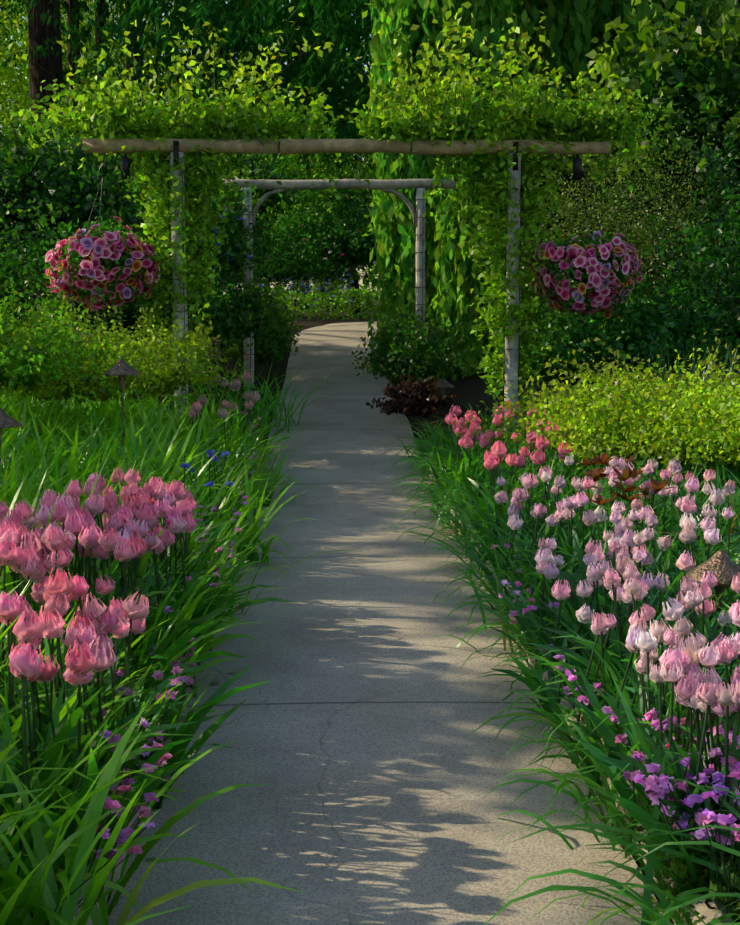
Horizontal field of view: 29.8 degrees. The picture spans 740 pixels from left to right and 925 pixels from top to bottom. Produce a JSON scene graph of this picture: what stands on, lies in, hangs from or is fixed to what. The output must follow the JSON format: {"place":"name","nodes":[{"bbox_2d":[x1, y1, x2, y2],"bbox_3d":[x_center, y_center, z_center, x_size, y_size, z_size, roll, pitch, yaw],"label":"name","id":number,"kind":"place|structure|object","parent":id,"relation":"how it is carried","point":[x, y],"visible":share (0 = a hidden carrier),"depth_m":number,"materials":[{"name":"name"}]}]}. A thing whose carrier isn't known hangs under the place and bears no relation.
{"place":"outdoors","nodes":[
{"label":"outdoors","id":0,"kind":"place"},
{"bbox_2d":[0,293,739,922],"bbox_3d":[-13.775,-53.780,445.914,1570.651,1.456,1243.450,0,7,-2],"label":"ground","id":1,"kind":"structure","parent":0,"point":[472,389],"depth_m":17.77,"materials":[{"name":"green plant"}]},
{"bbox_2d":[0,408,21,463],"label":"path light","id":2,"kind":"object","parent":1,"relation":"on","point":[11,422],"visible":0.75,"depth_m":8.20,"materials":[{"name":"brown metal"}]},
{"bbox_2d":[103,359,140,443],"bbox_3d":[-1.827,-0.212,10.279,0.280,1.112,0.280,0,7,-2],"label":"path light","id":3,"kind":"object","parent":1,"relation":"on","point":[121,369],"visible":0.83,"depth_m":10.18,"materials":[{"name":"brown metal"}]},
{"bbox_2d":[0,467,296,873],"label":"tulips","id":4,"kind":"object","parent":1,"relation":"on","point":[165,651],"depth_m":4.59,"materials":[{"name":"pink plant"}]},
{"bbox_2d":[0,83,319,403],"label":"shrubs","id":5,"kind":"object","parent":1,"relation":"on","point":[47,200],"visible":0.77,"depth_m":15.43,"materials":[{"name":"green plant"}]},
{"bbox_2d":[0,0,322,136],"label":"tree","id":6,"kind":"object","parent":1,"relation":"on","point":[21,66],"visible":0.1,"depth_m":45.95,"materials":[{"name":"green plant"}]},
{"bbox_2d":[0,378,363,924],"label":"grass","id":7,"kind":"structure","parent":1,"relation":"on","point":[40,890],"depth_m":5.71,"materials":[{"name":"green plant"}]},
{"bbox_2d":[45,405,264,924],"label":"flowers","id":8,"kind":"object","parent":7,"relation":"on","point":[125,833],"depth_m":4.03,"materials":[{"name":"plant"}]},
{"bbox_2d":[167,371,291,467],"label":"tulips","id":9,"kind":"object","parent":7,"relation":"on","point":[261,414],"depth_m":12.90,"materials":[{"name":"plant"}]},
{"bbox_2d":[150,447,261,548],"bbox_3d":[-1.004,0.218,8.930,0.642,0.715,1.928,0,7,-2],"label":"iris","id":10,"kind":"object","parent":1,"relation":"on","point":[218,486],"depth_m":8.75,"materials":[{"name":"green plant"}]},
{"bbox_2d":[200,210,381,306],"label":"flower drifts","id":11,"kind":"object","parent":1,"relation":"on","point":[313,280],"visible":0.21,"depth_m":32.46,"materials":[{"name":"green plant"}]},
{"bbox_2d":[203,119,382,287],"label":"shrubs","id":12,"kind":"object","parent":1,"relation":"on","point":[353,242],"visible":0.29,"depth_m":32.99,"materials":[{"name":"green plant"}]},
{"bbox_2d":[219,179,454,388],"bbox_3d":[-0.440,-2.121,17.749,3.038,2.968,0.178,0,7,-2],"label":"pergola","id":13,"kind":"object","parent":1,"relation":"on","point":[388,186],"visible":0.75,"depth_m":17.58,"materials":[{"name":"wood"}]},
{"bbox_2d":[82,138,609,430],"bbox_3d":[-0.209,-1.460,13.201,4.925,3.167,0.196,0,7,-2],"label":"pergola","id":14,"kind":"object","parent":1,"relation":"on","point":[420,147],"visible":0.56,"depth_m":13.00,"materials":[{"name":"wood"}]},
{"bbox_2d":[41,153,160,329],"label":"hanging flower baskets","id":15,"kind":"object","parent":14,"relation":"attached to","point":[97,258],"visible":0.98,"depth_m":12.82,"materials":[{"name":"plant"}]},
{"bbox_2d":[4,1,674,409],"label":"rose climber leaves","id":16,"kind":"object","parent":14,"relation":"attached to","point":[522,115],"visible":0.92,"depth_m":13.05,"materials":[{"name":"green plant"}]},
{"bbox_2d":[173,141,517,169],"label":"pergola straps","id":17,"kind":"object","parent":14,"relation":"attached to","point":[176,152],"visible":0.83,"depth_m":12.91,"materials":[{"name":"metal"}]},
{"bbox_2d":[525,157,642,343],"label":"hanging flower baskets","id":18,"kind":"object","parent":14,"relation":"attached to","point":[585,264],"visible":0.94,"depth_m":12.96,"materials":[{"name":"plant"}]},
{"bbox_2d":[0,0,708,305],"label":"woodland","id":19,"kind":"object","parent":1,"relation":"on","point":[278,287],"visible":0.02,"depth_m":60.39,"materials":[{"name":"green plant"}]},
{"bbox_2d":[0,4,738,343],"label":"maple foliage","id":20,"kind":"object","parent":1,"relation":"on","point":[356,284],"visible":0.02,"depth_m":36.19,"materials":[{"name":"green plant"}]},
{"bbox_2d":[0,0,739,310],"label":"trees","id":21,"kind":"object","parent":1,"relation":"on","point":[328,20],"visible":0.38,"depth_m":26.94,"materials":[{"name":"green plant"}]},
{"bbox_2d":[0,328,739,574],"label":"iris and grasses","id":22,"kind":"object","parent":1,"relation":"on","point":[261,402],"visible":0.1,"depth_m":11.80,"materials":[{"name":"green plant"}]},
{"bbox_2d":[574,452,676,504],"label":"pieris bronze shoots","id":23,"kind":"object","parent":22,"relation":"on","point":[595,474],"visible":0.79,"depth_m":7.54,"materials":[{"name":"red plant"}]},
{"bbox_2d":[107,321,662,924],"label":"concrete path","id":24,"kind":"structure","parent":1,"relation":"on","point":[363,763],"depth_m":5.13,"materials":[{"name":"grey concrete"}]},
{"bbox_2d":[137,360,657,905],"bbox_3d":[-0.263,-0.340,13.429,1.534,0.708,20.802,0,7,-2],"label":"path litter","id":25,"kind":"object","parent":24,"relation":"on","point":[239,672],"visible":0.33,"depth_m":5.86,"materials":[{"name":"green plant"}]},
{"bbox_2d":[73,451,732,924],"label":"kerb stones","id":26,"kind":"object","parent":1,"relation":"on","point":[707,909],"visible":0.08,"depth_m":3.96,"materials":[{"name":"grey stone"}]},
{"bbox_2d":[435,378,453,396],"bbox_3d":[0.868,-0.823,16.538,0.280,0.381,0.280,0,7,-2],"label":"path light","id":27,"kind":"object","parent":1,"relation":"on","point":[442,384],"visible":0.71,"depth_m":16.46,"materials":[{"name":"brown metal"}]},
{"bbox_2d":[365,0,533,381],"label":"weeping willow","id":28,"kind":"object","parent":1,"relation":"on","point":[452,282],"visible":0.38,"depth_m":18.67,"materials":[{"name":"green plant"}]},
{"bbox_2d":[214,287,729,319],"bbox_3d":[1.410,-3.424,29.953,14.195,0.738,1.928,0,7,-2],"label":"box hedge","id":29,"kind":"object","parent":1,"relation":"on","point":[302,300],"visible":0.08,"depth_m":29.91,"materials":[{"name":"green plant"}]},
{"bbox_2d":[411,400,600,533],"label":"tulips","id":30,"kind":"object","parent":1,"relation":"on","point":[478,500],"depth_m":9.88,"materials":[{"name":"pink plant"}]},
{"bbox_2d":[364,0,708,345],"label":"tree","id":31,"kind":"object","parent":1,"relation":"on","point":[571,29],"visible":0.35,"depth_m":19.54,"materials":[{"name":"green plant"}]},
{"bbox_2d":[351,0,739,482],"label":"shrubs","id":32,"kind":"object","parent":1,"relation":"on","point":[702,166],"visible":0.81,"depth_m":14.78,"materials":[{"name":"green plant"}]},
{"bbox_2d":[372,381,739,924],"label":"grass","id":33,"kind":"structure","parent":1,"relation":"on","point":[651,915],"depth_m":5.58,"materials":[{"name":"green plant"}]},
{"bbox_2d":[442,455,739,881],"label":"tulips","id":34,"kind":"object","parent":1,"relation":"on","point":[608,730],"depth_m":5.22,"materials":[{"name":"pink plant"}]},
{"bbox_2d":[490,543,739,921],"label":"flowers","id":35,"kind":"object","parent":1,"relation":"on","point":[652,784],"depth_m":3.74,"materials":[{"name":"purple plant"}]},
{"bbox_2d":[610,794,739,924],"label":"groundcover","id":36,"kind":"object","parent":1,"relation":"on","point":[673,869],"visible":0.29,"depth_m":3.56,"materials":[{"name":"green plant"}]},
{"bbox_2d":[686,550,739,630],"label":"path light","id":37,"kind":"object","parent":1,"relation":"on","point":[720,564],"visible":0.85,"depth_m":5.68,"materials":[{"name":"brown metal"}]}
]}

